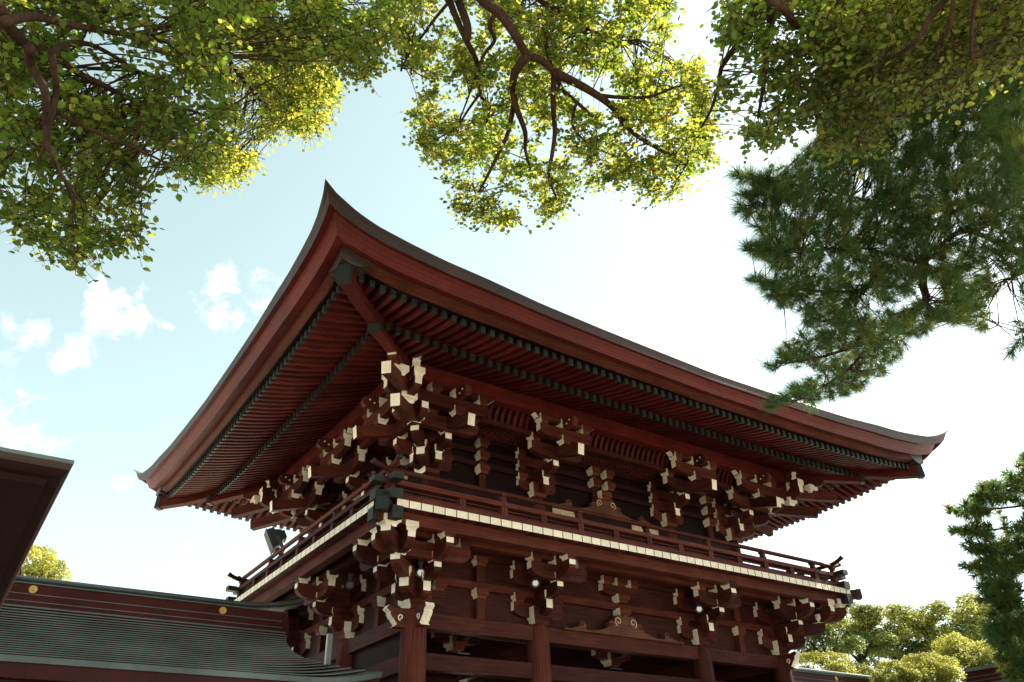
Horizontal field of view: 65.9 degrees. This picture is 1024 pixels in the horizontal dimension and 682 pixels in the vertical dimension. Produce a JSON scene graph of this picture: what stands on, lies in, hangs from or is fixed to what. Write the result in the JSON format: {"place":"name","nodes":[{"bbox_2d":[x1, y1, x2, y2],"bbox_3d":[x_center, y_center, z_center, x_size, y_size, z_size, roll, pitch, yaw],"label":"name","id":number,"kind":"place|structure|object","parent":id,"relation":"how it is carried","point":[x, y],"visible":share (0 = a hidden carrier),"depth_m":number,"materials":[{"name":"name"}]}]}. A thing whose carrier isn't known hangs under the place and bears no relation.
{"place":"outdoors","nodes":[
{"label":"outdoors","id":0,"kind":"place"},
{"bbox_2d":[0,447,74,607],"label":"roofed wing","id":1,"kind":"structure","parent":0,"point":[31,484],"depth_m":6.32,"materials":[{"name":"brown wood"}]},
{"bbox_2d":[0,0,1023,681],"label":"sky","id":2,"kind":"structure","parent":0,"point":[104,375],"materials":[{"name":"blue"}]},
{"bbox_2d":[718,6,1023,416],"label":"pine tree","id":3,"kind":"object","parent":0,"point":[997,123],"visible":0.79,"depth_m":10.18,"materials":[{"name":"green plant"}]},
{"label":"ground","id":4,"kind":"structure","parent":0,"visible":0},
{"bbox_2d":[18,544,71,580],"bbox_3d":[-21.451,14.611,31.919,3.501,13.482,3.477,-9,-33,11],"label":"broadleaf tree","id":5,"kind":"object","parent":4,"relation":"on","point":[50,567],"visible":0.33,"depth_m":34.68,"materials":[{"name":"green plant"}]},
{"bbox_2d":[0,0,413,283],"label":"camphor tree","id":6,"kind":"object","parent":4,"relation":"on","point":[291,65],"visible":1,"depth_m":6.69,"materials":[{"name":"green plant"}]},
{"bbox_2d":[278,0,1023,234],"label":"camphor tree","id":7,"kind":"object","parent":4,"relation":"on","point":[871,61],"visible":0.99,"depth_m":9.84,"materials":[{"name":"green plant"}]},
{"bbox_2d":[797,650,858,673],"bbox_3d":[11.731,14.757,27.953,2.361,7.206,2.377,1,-32,-5],"label":"broadleaf tree","id":8,"kind":"object","parent":4,"relation":"on","point":[837,666],"visible":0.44,"depth_m":29.29,"materials":[{"name":"green plant"}]},
{"bbox_2d":[794,617,866,671],"bbox_3d":[13.868,16.250,33.197,3.241,10.122,3.363,19,-37,-29],"label":"broadleaf tree","id":9,"kind":"object","parent":4,"relation":"on","point":[850,645],"visible":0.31,"depth_m":34.55,"materials":[{"name":"green plant"}]},
{"bbox_2d":[792,667,893,681],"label":"roofed corridor","id":10,"kind":"object","parent":4,"relation":"on","point":[800,674],"visible":0.27,"depth_m":27.12,"materials":[{"name":"brown wood"}]},
{"bbox_2d":[825,601,899,673],"bbox_3d":[16.816,17.672,36.292,3.539,10.834,3.375,-10,-33,13],"label":"broadleaf tree","id":11,"kind":"object","parent":4,"relation":"on","point":[862,614],"visible":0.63,"depth_m":37.72,"materials":[{"name":"green plant"}]},
{"bbox_2d":[849,663,885,675],"bbox_3d":[13.354,15.120,28.275,1.790,6.843,1.877,-23,-38,30],"label":"broadleaf tree","id":12,"kind":"object","parent":4,"relation":"on","point":[862,669],"visible":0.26,"depth_m":29.58,"materials":[{"name":"green plant"}]},
{"bbox_2d":[842,602,931,670],"bbox_3d":[18.930,18.105,37.341,4.228,11.096,3.476,-28,-40,35],"label":"broadleaf tree","id":13,"kind":"object","parent":4,"relation":"on","point":[896,610],"visible":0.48,"depth_m":38.73,"materials":[{"name":"green plant"}]},
{"bbox_2d":[868,659,922,681],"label":"broadleaf tree","id":14,"kind":"object","parent":4,"relation":"on","point":[905,674],"visible":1,"depth_m":27.62,"materials":[{"name":"green plant"}]},
{"bbox_2d":[886,611,946,681],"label":"broadleaf tree","id":15,"kind":"object","parent":4,"relation":"on","point":[926,633],"visible":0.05,"depth_m":39.88,"materials":[{"name":"green plant"}]},
{"bbox_2d":[895,652,967,681],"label":"broadleaf tree","id":16,"kind":"object","parent":4,"relation":"on","point":[942,671],"visible":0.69,"depth_m":27.97,"materials":[{"name":"green plant"}]},
{"bbox_2d":[915,591,989,654],"bbox_3d":[21.715,17.229,36.014,4.228,11.020,3.476,-15,-34,20],"label":"broadleaf tree","id":17,"kind":"object","parent":4,"relation":"on","point":[937,605],"visible":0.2,"depth_m":38.51,"materials":[{"name":"green plant"}]},
{"bbox_2d":[925,631,994,681],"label":"broadleaf tree","id":18,"kind":"object","parent":4,"relation":"on","point":[949,645],"visible":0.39,"depth_m":29.97,"materials":[{"name":"green plant"}]},
{"bbox_2d":[934,449,1023,681],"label":"cedar tree","id":19,"kind":"object","parent":4,"relation":"on","point":[995,570],"visible":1,"depth_m":18.70,"materials":[{"name":"green plant"}]},
{"bbox_2d":[944,595,1017,666],"bbox_3d":[21.972,16.233,33.836,4.485,10.385,3.654,19,-37,-29],"label":"broadleaf tree","id":20,"kind":"object","parent":4,"relation":"on","point":[970,606],"visible":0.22,"depth_m":35.80,"materials":[{"name":"green plant"}]},
{"bbox_2d":[975,650,998,665],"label":"broadleaf tree","id":21,"kind":"object","parent":4,"relation":"on","point":[984,658],"visible":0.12,"depth_m":29.08,"materials":[{"name":"green plant"}]},
{"bbox_2d":[962,663,1021,681],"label":"roofed wing","id":22,"kind":"structure","parent":4,"relation":"on","point":[985,673],"depth_m":27.80,"materials":[{"name":"brown wood"}]},
{"label":"stone paving","id":23,"kind":"structure","parent":0,"visible":0},
{"bbox_2d":[0,575,381,681],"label":"roofed corridor","id":24,"kind":"object","parent":23,"relation":"on","point":[52,630],"visible":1,"depth_m":15.26,"materials":[{"name":"grey metal"}]},
{"bbox_2d":[133,179,949,681],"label":"shrine gate","id":25,"kind":"structure","parent":23,"relation":"on","point":[379,413],"depth_m":18.95,"materials":[{"name":"wood"}]},
{"bbox_2d":[264,527,286,559],"bbox_3d":[-6.518,5.980,21.461,0.599,1.711,0.596,10,-34,-18],"label":"floodlight","id":26,"kind":"object","parent":25,"relation":"on","point":[275,539],"visible":0.81,"depth_m":21.58,"materials":[{"name":"metal"}]},
{"bbox_2d":[324,633,332,663],"bbox_3d":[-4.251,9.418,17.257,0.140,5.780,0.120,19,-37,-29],"label":"downpipe","id":27,"kind":"object","parent":25,"relation":"attached to","point":[328,647],"visible":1,"depth_m":18.57,"materials":[{"name":"grey metal"}]},
{"bbox_2d":[345,573,353,588],"bbox_3d":[-3.777,5.606,18.379,0.208,0.394,0.437,6,-33,-13],"label":"spotlight","id":28,"kind":"object","parent":25,"relation":"attached to","point":[349,583],"visible":1,"depth_m":18.22,"materials":[{"name":"metal"}]},
{"bbox_2d":[416,560,424,577],"bbox_3d":[-1.903,4.759,16.428,0.208,0.397,0.439,4,-32,-9],"label":"spotlight","id":29,"kind":"object","parent":25,"relation":"attached to","point":[420,569],"visible":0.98,"depth_m":16.27,"materials":[{"name":"metal"}]},
{"bbox_2d":[531,577,539,587],"bbox_3d":[0.523,5.431,17.908,0.208,0.395,0.438,-1,-32,-1],"label":"spotlight","id":30,"kind":"object","parent":25,"relation":"attached to","point":[535,582],"visible":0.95,"depth_m":17.73,"materials":[{"name":"metal"}]},
{"bbox_2d":[695,602,702,612],"bbox_3d":[4.830,6.872,20.428,0.208,0.388,0.432,-7,-32,9],"label":"spotlight","id":31,"kind":"object","parent":25,"relation":"attached to","point":[698,608],"visible":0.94,"depth_m":20.25,"materials":[{"name":"metal"}]}
]}

